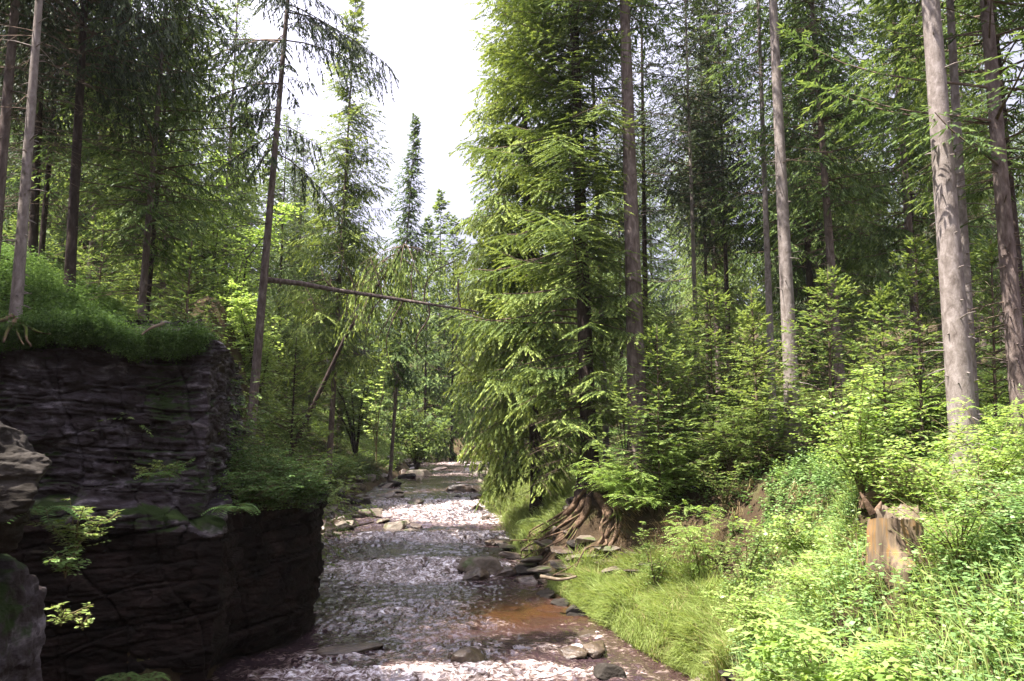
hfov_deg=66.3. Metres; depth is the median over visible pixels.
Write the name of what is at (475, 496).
boulder
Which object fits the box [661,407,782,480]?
rowan shrub
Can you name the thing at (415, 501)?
boulder
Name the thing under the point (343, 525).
stone
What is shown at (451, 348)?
spruce tree
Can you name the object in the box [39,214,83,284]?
young spruce
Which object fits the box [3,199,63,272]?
young spruce
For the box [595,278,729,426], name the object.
broadleaf tree
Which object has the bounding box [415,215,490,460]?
spruce tree
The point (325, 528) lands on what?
stone
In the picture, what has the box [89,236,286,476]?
young spruce
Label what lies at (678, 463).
leafy shrub
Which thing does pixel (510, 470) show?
spruce
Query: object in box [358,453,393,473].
bank bush
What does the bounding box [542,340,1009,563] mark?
wood floor cover
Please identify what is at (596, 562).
flat stone
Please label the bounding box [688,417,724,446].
leafy shrub
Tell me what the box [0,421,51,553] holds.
boulder
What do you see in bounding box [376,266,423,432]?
spruce tree
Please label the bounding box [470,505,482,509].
stone
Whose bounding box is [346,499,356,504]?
stone
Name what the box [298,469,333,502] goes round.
bilberry bush
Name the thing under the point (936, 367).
young spruce
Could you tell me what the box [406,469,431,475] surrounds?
boulder
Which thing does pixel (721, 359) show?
broadleaf tree
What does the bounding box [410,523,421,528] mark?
stone
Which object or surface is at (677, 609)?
shelf straw
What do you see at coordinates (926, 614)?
bank grass
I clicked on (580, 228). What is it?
spruce
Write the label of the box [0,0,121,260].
spruce tree
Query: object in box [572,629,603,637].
stone
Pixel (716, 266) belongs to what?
spruce tree
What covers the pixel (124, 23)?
spruce tree
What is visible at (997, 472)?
leafy shrub
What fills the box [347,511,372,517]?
boulder
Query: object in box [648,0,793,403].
spruce tree
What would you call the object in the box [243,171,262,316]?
spruce tree
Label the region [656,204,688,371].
spruce tree
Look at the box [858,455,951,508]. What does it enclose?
leafy shrub
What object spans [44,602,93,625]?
bush
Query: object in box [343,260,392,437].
spruce tree
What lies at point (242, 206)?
spruce tree
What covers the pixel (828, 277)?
young spruce
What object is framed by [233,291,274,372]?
young spruce
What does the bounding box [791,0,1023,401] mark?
spruce tree
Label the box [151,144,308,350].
broadleaf tree
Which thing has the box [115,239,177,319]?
young spruce
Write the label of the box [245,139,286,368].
spruce tree
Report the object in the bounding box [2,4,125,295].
spruce tree
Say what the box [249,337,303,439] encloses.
young spruce
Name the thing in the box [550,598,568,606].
stone
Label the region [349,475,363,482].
stone
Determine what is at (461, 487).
boulder
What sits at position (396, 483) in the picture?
stone
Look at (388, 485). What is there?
stone
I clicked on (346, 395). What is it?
spruce tree
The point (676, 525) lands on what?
hanging dry grass
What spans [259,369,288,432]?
young spruce
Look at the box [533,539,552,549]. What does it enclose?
flat stone
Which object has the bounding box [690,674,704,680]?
stone
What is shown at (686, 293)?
spruce tree
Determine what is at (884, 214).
spruce tree
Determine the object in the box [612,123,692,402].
spruce tree
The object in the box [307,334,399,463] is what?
broadleaf tree
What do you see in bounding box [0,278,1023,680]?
ground
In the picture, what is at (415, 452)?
broadleaf tree
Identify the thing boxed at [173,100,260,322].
spruce tree
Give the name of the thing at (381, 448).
slope cover
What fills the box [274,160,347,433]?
spruce tree
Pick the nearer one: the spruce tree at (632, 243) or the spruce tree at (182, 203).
the spruce tree at (632, 243)
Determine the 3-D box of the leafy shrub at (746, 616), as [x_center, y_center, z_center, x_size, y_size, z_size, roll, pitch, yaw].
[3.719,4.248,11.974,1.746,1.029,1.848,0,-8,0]
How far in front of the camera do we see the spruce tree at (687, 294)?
81.59 m
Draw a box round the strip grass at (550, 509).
[476,446,667,558]
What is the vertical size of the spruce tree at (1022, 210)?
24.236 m
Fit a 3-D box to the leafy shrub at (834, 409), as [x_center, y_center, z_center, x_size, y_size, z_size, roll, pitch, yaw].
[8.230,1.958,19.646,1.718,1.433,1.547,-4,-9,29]
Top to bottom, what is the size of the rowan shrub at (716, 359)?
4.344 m
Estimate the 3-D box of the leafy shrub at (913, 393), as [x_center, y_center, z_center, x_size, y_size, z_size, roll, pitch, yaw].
[9.479,1.550,17.349,2.294,1.574,2.993,8,-11,-43]
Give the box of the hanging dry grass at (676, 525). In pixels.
[611,477,829,594]
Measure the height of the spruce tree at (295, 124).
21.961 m
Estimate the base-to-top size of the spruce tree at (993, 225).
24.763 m
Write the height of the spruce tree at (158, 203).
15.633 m
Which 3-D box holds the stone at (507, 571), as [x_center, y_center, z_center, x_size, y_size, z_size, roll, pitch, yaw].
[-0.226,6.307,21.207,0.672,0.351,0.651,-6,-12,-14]
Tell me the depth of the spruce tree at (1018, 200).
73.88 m
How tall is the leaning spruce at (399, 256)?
8.931 m
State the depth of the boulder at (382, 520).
28.95 m
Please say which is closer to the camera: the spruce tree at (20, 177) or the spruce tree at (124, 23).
the spruce tree at (124, 23)
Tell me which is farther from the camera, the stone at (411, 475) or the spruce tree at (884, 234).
the stone at (411, 475)
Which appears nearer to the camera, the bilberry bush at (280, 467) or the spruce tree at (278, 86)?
the bilberry bush at (280, 467)
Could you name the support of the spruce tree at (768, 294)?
on the ground at (590, 524)
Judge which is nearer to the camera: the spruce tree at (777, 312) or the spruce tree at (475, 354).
the spruce tree at (777, 312)
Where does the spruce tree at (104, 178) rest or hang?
on the ground at (590, 524)
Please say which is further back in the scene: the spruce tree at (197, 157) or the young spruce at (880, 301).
the spruce tree at (197, 157)
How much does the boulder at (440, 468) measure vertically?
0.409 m
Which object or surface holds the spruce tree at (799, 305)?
on the ground at (590, 524)
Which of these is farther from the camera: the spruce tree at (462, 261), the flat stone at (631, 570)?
the spruce tree at (462, 261)
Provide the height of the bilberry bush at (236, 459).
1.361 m
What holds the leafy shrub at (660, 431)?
on the ground at (590, 524)
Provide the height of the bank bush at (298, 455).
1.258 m
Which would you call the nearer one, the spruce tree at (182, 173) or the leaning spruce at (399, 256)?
the leaning spruce at (399, 256)
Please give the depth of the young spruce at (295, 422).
40.43 m
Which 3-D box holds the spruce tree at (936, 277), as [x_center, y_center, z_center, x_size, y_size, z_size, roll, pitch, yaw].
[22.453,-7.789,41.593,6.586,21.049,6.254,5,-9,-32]
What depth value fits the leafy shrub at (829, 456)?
15.69 m
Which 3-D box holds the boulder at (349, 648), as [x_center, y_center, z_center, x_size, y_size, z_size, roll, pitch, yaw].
[-3.224,6.007,14.976,1.666,0.356,0.612,2,-11,-30]
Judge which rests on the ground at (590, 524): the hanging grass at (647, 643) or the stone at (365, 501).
the hanging grass at (647, 643)
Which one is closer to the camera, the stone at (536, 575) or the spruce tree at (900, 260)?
the stone at (536, 575)
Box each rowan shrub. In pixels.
[568,456,659,500]
[585,355,731,471]
[588,475,693,516]
[590,366,673,464]
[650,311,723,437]
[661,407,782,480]
[662,499,743,576]
[780,384,842,439]
[871,371,943,426]
[889,383,1023,487]
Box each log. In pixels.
[345,521,373,528]
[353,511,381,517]
[540,574,576,580]
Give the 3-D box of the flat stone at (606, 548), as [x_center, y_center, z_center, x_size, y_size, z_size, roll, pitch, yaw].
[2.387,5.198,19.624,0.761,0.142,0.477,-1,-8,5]
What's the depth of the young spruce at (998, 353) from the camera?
28.10 m
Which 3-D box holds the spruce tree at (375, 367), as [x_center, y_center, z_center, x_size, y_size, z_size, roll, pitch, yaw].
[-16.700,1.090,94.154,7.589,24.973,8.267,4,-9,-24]
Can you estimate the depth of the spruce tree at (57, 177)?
42.97 m
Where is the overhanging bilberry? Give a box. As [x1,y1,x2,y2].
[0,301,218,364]
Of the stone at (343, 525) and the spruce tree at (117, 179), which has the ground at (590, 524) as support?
the spruce tree at (117, 179)
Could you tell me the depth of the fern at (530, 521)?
21.96 m
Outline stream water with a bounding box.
[207,457,691,680]
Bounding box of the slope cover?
[39,257,419,491]
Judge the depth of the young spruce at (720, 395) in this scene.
21.01 m
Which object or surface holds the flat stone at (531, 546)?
on the ground at (590, 524)
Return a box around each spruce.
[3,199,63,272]
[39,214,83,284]
[76,209,140,319]
[76,246,94,278]
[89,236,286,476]
[112,249,176,320]
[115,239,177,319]
[149,264,237,361]
[174,279,201,318]
[231,443,264,479]
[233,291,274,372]
[245,323,304,431]
[247,333,379,564]
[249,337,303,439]
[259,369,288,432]
[281,398,307,439]
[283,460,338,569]
[284,385,312,434]
[289,243,464,452]
[323,417,350,455]
[432,0,658,577]
[438,0,619,518]
[440,86,567,477]
[571,363,626,457]
[592,321,735,513]
[620,328,717,452]
[643,272,784,460]
[653,316,724,436]
[698,285,813,469]
[752,264,922,459]
[781,284,873,430]
[820,280,944,481]
[828,325,891,402]
[839,235,1007,464]
[886,285,981,395]
[910,344,944,392]
[914,233,1023,440]
[981,322,1006,382]
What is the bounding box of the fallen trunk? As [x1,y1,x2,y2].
[268,245,481,388]
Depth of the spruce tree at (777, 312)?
74.39 m
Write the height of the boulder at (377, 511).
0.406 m
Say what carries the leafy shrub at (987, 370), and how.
on the ground at (590, 524)
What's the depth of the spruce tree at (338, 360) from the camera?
86.46 m
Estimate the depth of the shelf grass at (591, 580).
15.91 m
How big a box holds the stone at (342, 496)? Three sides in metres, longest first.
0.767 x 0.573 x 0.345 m
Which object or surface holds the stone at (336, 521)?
in the stream water
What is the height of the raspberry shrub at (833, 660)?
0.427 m
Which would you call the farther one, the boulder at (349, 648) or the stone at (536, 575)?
the stone at (536, 575)
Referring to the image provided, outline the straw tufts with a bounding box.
[730,438,1018,680]
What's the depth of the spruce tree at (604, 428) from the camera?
24.92 m
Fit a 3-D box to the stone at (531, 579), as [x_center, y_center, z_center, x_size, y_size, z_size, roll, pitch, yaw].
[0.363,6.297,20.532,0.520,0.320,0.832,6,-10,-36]
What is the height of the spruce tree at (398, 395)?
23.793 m
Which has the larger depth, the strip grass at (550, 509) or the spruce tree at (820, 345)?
the spruce tree at (820, 345)
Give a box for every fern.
[5,505,85,523]
[97,672,140,680]
[127,671,170,680]
[135,471,180,479]
[201,503,259,517]
[517,518,548,524]
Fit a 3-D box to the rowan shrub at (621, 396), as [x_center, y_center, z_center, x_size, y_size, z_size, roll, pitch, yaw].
[3.223,2.223,21.620,2.237,3.186,2.401,5,-9,-32]
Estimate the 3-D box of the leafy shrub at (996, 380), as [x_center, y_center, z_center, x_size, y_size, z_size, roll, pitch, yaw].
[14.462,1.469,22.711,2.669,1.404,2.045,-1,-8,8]
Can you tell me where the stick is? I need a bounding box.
[141,322,164,334]
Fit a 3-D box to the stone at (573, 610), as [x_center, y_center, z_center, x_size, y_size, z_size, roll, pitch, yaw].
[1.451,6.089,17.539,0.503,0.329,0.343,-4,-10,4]
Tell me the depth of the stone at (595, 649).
14.86 m
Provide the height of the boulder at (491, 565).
0.739 m
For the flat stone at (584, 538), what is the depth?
20.09 m
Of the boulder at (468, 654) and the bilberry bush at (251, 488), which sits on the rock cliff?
the bilberry bush at (251, 488)
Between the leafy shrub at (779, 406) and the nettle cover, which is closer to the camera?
the nettle cover
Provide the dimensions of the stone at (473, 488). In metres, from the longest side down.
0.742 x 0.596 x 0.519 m
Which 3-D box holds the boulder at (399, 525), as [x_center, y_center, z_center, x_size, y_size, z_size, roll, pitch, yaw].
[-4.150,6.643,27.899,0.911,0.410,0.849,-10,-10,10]
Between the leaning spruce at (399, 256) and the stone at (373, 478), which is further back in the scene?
the stone at (373, 478)
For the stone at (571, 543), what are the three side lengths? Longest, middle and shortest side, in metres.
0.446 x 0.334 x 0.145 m
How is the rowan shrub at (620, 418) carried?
on the ground at (590, 524)
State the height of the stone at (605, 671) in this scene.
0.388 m
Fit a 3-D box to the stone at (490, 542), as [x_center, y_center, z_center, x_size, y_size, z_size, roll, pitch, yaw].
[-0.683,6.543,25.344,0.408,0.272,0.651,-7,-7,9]
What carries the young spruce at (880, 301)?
on the ground at (590, 524)
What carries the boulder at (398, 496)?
in the stream water
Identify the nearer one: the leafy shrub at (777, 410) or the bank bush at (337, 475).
the leafy shrub at (777, 410)
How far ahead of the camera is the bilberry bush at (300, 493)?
15.47 m
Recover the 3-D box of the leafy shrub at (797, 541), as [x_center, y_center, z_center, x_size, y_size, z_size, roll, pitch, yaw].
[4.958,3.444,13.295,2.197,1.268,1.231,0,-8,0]
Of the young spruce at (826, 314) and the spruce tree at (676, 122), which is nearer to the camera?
the young spruce at (826, 314)
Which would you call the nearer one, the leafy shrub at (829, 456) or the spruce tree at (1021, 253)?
the leafy shrub at (829, 456)
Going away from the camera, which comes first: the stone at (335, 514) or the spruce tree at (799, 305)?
the stone at (335, 514)
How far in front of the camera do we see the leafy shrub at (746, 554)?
15.04 m
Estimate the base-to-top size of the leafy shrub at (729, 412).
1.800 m
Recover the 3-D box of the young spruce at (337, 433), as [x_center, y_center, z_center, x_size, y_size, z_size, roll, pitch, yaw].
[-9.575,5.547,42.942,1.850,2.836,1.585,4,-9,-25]
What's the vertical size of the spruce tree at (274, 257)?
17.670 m
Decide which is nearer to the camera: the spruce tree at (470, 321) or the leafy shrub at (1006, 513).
the leafy shrub at (1006, 513)
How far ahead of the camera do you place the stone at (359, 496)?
35.81 m
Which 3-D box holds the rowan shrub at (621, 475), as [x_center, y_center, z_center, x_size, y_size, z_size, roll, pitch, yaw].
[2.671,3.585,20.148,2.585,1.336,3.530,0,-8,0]
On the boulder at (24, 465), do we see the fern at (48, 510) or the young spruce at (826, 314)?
the fern at (48, 510)
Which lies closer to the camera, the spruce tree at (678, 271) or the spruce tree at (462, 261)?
the spruce tree at (678, 271)
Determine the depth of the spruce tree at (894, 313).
100.81 m
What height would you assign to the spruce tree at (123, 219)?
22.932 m
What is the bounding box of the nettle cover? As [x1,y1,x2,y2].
[718,412,1023,680]
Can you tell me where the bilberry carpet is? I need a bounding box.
[0,232,255,507]
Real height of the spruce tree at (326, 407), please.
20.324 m
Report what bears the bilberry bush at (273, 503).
on the rock cliff
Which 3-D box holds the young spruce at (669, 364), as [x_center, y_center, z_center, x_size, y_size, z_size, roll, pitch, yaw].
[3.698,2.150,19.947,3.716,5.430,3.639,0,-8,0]
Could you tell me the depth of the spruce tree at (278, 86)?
25.40 m
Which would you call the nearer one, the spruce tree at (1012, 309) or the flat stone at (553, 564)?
the spruce tree at (1012, 309)
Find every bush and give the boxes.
[28,496,123,556]
[42,542,90,577]
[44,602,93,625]
[73,612,94,630]
[131,460,172,479]
[156,459,193,479]
[212,471,268,514]
[226,439,266,486]
[226,466,294,511]
[229,440,307,480]
[230,437,290,475]
[243,420,269,453]
[244,450,337,493]
[249,463,319,509]
[261,449,344,482]
[270,445,310,468]
[280,468,334,508]
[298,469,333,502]
[308,465,333,488]
[317,454,355,478]
[318,462,357,488]
[321,449,363,472]
[340,452,380,474]
[341,454,374,473]
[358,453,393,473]
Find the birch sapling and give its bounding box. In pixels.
[354,356,391,460]
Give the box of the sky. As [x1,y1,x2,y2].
[1,0,1023,350]
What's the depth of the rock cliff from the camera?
12.73 m
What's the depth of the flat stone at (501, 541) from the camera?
25.18 m
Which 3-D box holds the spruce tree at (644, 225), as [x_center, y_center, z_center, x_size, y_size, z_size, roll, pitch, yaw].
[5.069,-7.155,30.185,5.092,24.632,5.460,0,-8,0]
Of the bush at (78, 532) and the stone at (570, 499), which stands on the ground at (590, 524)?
the stone at (570, 499)
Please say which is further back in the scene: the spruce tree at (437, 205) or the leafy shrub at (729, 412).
the spruce tree at (437, 205)
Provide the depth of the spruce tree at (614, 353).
66.65 m
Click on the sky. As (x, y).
(428, 45)
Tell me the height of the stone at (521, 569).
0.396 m
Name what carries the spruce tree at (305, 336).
on the ground at (590, 524)
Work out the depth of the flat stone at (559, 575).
19.16 m
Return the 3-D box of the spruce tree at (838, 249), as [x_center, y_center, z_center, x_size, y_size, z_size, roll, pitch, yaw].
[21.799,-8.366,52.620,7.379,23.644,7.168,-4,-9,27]
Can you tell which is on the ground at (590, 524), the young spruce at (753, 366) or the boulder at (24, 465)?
the young spruce at (753, 366)
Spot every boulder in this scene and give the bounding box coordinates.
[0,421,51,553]
[0,554,46,680]
[309,642,383,655]
[339,520,354,527]
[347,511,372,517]
[358,508,382,514]
[376,492,395,495]
[376,519,389,522]
[383,521,407,529]
[384,494,404,497]
[386,489,403,492]
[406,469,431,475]
[407,498,423,504]
[432,467,446,469]
[446,484,475,490]
[450,647,484,662]
[457,556,501,574]
[470,493,481,499]
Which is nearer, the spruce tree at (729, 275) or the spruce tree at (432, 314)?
the spruce tree at (729, 275)
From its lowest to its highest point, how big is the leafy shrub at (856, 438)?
2.135 m
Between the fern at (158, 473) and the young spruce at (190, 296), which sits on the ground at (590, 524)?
the young spruce at (190, 296)
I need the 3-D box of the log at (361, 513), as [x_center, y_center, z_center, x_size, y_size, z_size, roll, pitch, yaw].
[-4.438,5.343,24.085,0.881,0.258,0.100,2,-8,-11]
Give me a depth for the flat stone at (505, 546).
24.14 m
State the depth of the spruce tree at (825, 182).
23.29 m
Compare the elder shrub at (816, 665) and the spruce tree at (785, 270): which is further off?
the spruce tree at (785, 270)
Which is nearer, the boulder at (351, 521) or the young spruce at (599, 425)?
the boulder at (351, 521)
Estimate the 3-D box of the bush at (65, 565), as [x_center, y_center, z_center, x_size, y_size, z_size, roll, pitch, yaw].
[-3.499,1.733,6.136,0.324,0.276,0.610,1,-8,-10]
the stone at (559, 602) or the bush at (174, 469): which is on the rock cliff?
the bush at (174, 469)
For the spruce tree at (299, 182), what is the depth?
51.97 m
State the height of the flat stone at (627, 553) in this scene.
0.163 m
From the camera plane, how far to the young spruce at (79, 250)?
36.35 m
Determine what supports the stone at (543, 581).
on the ground at (590, 524)
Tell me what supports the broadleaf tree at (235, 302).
on the ground at (590, 524)
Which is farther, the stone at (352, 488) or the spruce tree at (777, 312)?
the spruce tree at (777, 312)
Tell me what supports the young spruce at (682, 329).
on the ground at (590, 524)
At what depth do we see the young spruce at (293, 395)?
18.85 m
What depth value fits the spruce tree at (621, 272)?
68.86 m
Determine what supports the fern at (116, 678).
on the rock cliff
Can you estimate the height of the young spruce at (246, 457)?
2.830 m
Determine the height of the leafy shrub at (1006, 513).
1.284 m
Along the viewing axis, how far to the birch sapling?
27.39 m
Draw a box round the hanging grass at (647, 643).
[544,571,705,678]
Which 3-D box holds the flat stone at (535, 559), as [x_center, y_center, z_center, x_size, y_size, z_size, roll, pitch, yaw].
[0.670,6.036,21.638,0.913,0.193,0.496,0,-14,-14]
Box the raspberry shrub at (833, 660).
[831,651,970,680]
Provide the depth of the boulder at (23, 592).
6.52 m
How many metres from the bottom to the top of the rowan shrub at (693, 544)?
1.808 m
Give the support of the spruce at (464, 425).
on the ground at (590, 524)
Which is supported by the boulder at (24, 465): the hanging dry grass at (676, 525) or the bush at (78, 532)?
the bush at (78, 532)
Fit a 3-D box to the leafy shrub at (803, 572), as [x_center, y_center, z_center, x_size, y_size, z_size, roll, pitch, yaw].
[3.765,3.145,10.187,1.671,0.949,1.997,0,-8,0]
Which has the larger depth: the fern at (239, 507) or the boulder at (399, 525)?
the boulder at (399, 525)
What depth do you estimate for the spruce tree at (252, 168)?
62.77 m
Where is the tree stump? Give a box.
[855,492,927,583]
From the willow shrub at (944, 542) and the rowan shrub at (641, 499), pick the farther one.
the rowan shrub at (641, 499)
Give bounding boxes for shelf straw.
[548,547,764,680]
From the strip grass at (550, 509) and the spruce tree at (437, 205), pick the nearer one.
the strip grass at (550, 509)
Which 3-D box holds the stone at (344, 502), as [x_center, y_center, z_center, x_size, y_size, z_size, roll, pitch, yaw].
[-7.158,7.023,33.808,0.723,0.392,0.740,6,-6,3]
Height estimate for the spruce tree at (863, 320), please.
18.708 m
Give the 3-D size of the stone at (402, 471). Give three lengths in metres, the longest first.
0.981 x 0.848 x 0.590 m
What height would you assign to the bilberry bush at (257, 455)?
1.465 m
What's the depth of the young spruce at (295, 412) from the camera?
41.90 m
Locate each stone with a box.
[320,523,336,531]
[324,528,333,536]
[328,506,340,512]
[330,491,345,498]
[330,515,348,523]
[334,513,352,519]
[336,523,353,531]
[340,498,350,504]
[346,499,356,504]
[347,484,355,490]
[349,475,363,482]
[352,483,366,489]
[353,498,370,504]
[354,494,363,498]
[365,474,375,482]
[380,483,393,487]
[388,481,401,486]
[398,469,408,474]
[402,473,415,477]
[403,528,418,531]
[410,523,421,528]
[462,567,489,580]
[470,485,478,491]
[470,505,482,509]
[480,515,489,519]
[484,539,495,545]
[487,538,510,543]
[494,567,516,576]
[498,544,516,549]
[499,551,525,558]
[513,575,537,583]
[514,563,537,567]
[514,565,537,574]
[520,555,542,562]
[521,545,535,551]
[527,565,551,572]
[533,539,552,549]
[533,573,541,577]
[536,589,554,598]
[537,579,546,583]
[548,559,569,569]
[550,546,572,553]
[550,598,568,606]
[552,526,559,533]
[552,573,574,577]
[557,646,586,658]
[565,554,600,560]
[566,496,573,502]
[566,540,577,546]
[566,605,585,615]
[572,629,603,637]
[574,535,595,543]
[582,640,604,658]
[593,545,620,550]
[593,558,612,564]
[593,663,625,680]
[601,566,622,573]
[616,551,639,557]
[623,569,639,572]
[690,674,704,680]
[718,670,733,680]
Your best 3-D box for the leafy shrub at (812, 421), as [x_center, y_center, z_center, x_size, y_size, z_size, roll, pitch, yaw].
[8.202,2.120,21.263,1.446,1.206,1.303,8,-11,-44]
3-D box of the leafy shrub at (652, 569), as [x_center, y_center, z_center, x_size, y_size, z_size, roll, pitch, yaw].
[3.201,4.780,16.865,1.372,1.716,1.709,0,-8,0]
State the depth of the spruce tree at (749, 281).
50.80 m
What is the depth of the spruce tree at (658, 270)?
61.70 m
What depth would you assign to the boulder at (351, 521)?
27.92 m
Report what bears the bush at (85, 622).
on the boulder
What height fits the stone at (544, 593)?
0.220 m
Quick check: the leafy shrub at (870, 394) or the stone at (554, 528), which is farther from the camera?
the leafy shrub at (870, 394)
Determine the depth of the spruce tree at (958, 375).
12.84 m
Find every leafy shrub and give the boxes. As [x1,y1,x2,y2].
[597,404,704,463]
[629,521,694,588]
[630,434,724,492]
[650,410,700,452]
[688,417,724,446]
[689,455,758,512]
[690,424,724,447]
[693,382,768,444]
[694,524,777,585]
[698,578,797,640]
[728,406,769,441]
[733,552,852,618]
[734,506,828,567]
[739,388,783,436]
[760,391,827,430]
[777,360,910,508]
[789,414,881,485]
[801,399,833,437]
[804,390,873,435]
[823,418,983,507]
[843,367,947,450]
[846,378,908,420]
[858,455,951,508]
[868,374,1008,437]
[881,430,1023,523]
[927,375,1008,415]
[931,377,990,416]
[937,464,1023,561]
[977,355,1006,393]
[977,368,1007,411]
[977,371,1009,412]
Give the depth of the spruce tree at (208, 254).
32.21 m
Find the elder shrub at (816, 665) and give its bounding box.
[721,597,940,680]
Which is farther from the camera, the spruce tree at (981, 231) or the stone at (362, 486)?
the stone at (362, 486)
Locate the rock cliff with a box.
[0,317,329,680]
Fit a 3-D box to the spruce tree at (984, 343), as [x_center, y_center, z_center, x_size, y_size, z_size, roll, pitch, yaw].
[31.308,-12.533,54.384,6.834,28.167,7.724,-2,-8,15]
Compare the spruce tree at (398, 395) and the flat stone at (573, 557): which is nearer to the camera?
the flat stone at (573, 557)
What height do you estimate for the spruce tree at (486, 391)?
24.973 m
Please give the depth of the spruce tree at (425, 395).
70.38 m
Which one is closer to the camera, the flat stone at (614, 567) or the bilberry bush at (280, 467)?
the bilberry bush at (280, 467)
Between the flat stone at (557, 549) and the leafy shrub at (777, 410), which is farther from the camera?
the leafy shrub at (777, 410)
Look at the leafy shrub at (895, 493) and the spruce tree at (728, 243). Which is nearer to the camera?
the leafy shrub at (895, 493)
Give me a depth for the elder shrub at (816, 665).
6.82 m
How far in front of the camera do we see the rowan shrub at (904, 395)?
18.81 m
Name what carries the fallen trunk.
on the ground at (590, 524)
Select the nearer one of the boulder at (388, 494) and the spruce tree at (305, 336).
the boulder at (388, 494)
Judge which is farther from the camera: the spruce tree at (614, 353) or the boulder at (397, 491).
the spruce tree at (614, 353)
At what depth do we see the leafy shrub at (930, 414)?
15.82 m
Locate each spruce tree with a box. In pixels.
[0,0,96,349]
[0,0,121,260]
[0,0,139,263]
[0,0,154,260]
[0,0,238,295]
[0,8,47,243]
[0,77,62,239]
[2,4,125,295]
[6,0,286,319]
[6,4,123,281]
[39,2,151,284]
[40,27,133,284]
[54,0,237,320]
[70,31,143,286]
[77,0,158,303]
[80,75,191,320]
[91,0,253,317]
[96,2,248,317]
[141,0,399,454]
[155,124,197,302]
[157,0,293,338]
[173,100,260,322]
[179,113,229,305]
[212,133,258,328]
[220,106,277,344]
[231,113,331,424]
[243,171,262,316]
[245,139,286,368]
[252,141,335,409]
[255,198,289,393]
[257,117,320,412]
[266,0,402,490]
[266,174,327,408]
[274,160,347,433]
[274,166,331,397]
[298,203,347,414]
[313,146,386,436]
[321,253,352,408]
[326,309,365,421]
[329,253,380,421]
[336,248,391,427]
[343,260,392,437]
[350,248,399,437]
[362,113,439,480]
[365,263,423,444]
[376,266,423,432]
[379,272,421,446]
[383,299,422,416]
[388,215,460,461]
[397,188,480,459]
[406,259,434,403]
[414,255,450,390]
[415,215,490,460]
[421,252,456,402]
[429,264,469,433]
[443,246,470,368]
[448,272,474,380]
[450,239,495,445]
[461,245,478,360]
[480,298,521,428]
[520,2,664,467]
[524,176,594,426]
[536,0,720,494]
[567,110,665,434]
[573,149,654,429]
[588,0,706,424]
[591,228,623,413]
[593,102,701,398]
[597,155,665,388]
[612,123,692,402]
[619,0,766,434]
[642,0,775,428]
[645,0,760,433]
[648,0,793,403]
[649,55,771,402]
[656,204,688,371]
[660,136,747,398]
[662,212,687,329]
[666,84,777,402]
[671,212,721,359]
[696,0,915,421]
[697,0,831,438]
[722,0,927,432]
[738,0,899,407]
[740,0,855,453]
[745,70,817,373]
[752,98,819,397]
[753,183,782,367]
[774,0,1023,445]
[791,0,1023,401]
[795,70,899,379]
[798,107,894,356]
[799,323,863,362]
[810,0,1015,367]
[815,75,900,373]
[846,232,886,334]
[847,0,1023,349]
[848,0,1022,451]
[855,159,909,349]
[863,145,902,319]
[864,16,999,382]
[888,174,928,312]
[891,160,933,322]
[895,0,1023,396]
[903,0,1023,482]
[917,11,1023,349]
[920,94,993,338]
[950,0,1023,348]
[976,131,1022,324]
[976,135,1023,327]
[988,122,1023,290]
[1012,95,1023,263]
[1015,152,1023,244]
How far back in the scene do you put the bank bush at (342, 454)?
40.27 m
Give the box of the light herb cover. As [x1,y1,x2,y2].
[721,403,1023,680]
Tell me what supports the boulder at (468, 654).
in the stream water
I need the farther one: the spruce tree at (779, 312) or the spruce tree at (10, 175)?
the spruce tree at (779, 312)
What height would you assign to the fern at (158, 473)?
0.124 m
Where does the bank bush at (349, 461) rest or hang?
on the ground at (590, 524)
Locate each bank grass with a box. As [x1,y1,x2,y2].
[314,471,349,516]
[721,426,1023,680]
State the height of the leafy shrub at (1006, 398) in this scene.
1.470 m
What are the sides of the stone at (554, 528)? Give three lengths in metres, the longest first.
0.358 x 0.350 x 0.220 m
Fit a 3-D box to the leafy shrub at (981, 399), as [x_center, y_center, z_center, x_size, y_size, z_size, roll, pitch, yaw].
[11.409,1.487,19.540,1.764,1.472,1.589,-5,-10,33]
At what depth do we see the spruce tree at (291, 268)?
43.99 m
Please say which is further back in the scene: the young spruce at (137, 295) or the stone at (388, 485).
the stone at (388, 485)
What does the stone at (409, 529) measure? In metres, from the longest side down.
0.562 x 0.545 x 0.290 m
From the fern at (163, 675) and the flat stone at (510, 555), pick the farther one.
the flat stone at (510, 555)
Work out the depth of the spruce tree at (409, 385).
111.67 m
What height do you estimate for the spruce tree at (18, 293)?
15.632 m
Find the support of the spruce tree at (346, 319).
on the ground at (590, 524)
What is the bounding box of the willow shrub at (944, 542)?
[870,472,1017,574]
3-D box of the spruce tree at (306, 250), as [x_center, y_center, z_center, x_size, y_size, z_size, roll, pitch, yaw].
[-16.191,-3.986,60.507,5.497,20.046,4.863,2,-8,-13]
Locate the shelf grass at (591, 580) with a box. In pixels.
[539,532,771,680]
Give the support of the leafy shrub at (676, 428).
on the ground at (590, 524)
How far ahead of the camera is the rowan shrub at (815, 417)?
20.83 m
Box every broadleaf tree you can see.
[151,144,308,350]
[219,278,292,409]
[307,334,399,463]
[377,388,454,469]
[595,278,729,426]
[652,299,809,436]
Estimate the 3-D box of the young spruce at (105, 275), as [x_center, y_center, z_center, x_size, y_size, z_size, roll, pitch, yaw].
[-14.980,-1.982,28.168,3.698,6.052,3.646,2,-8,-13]

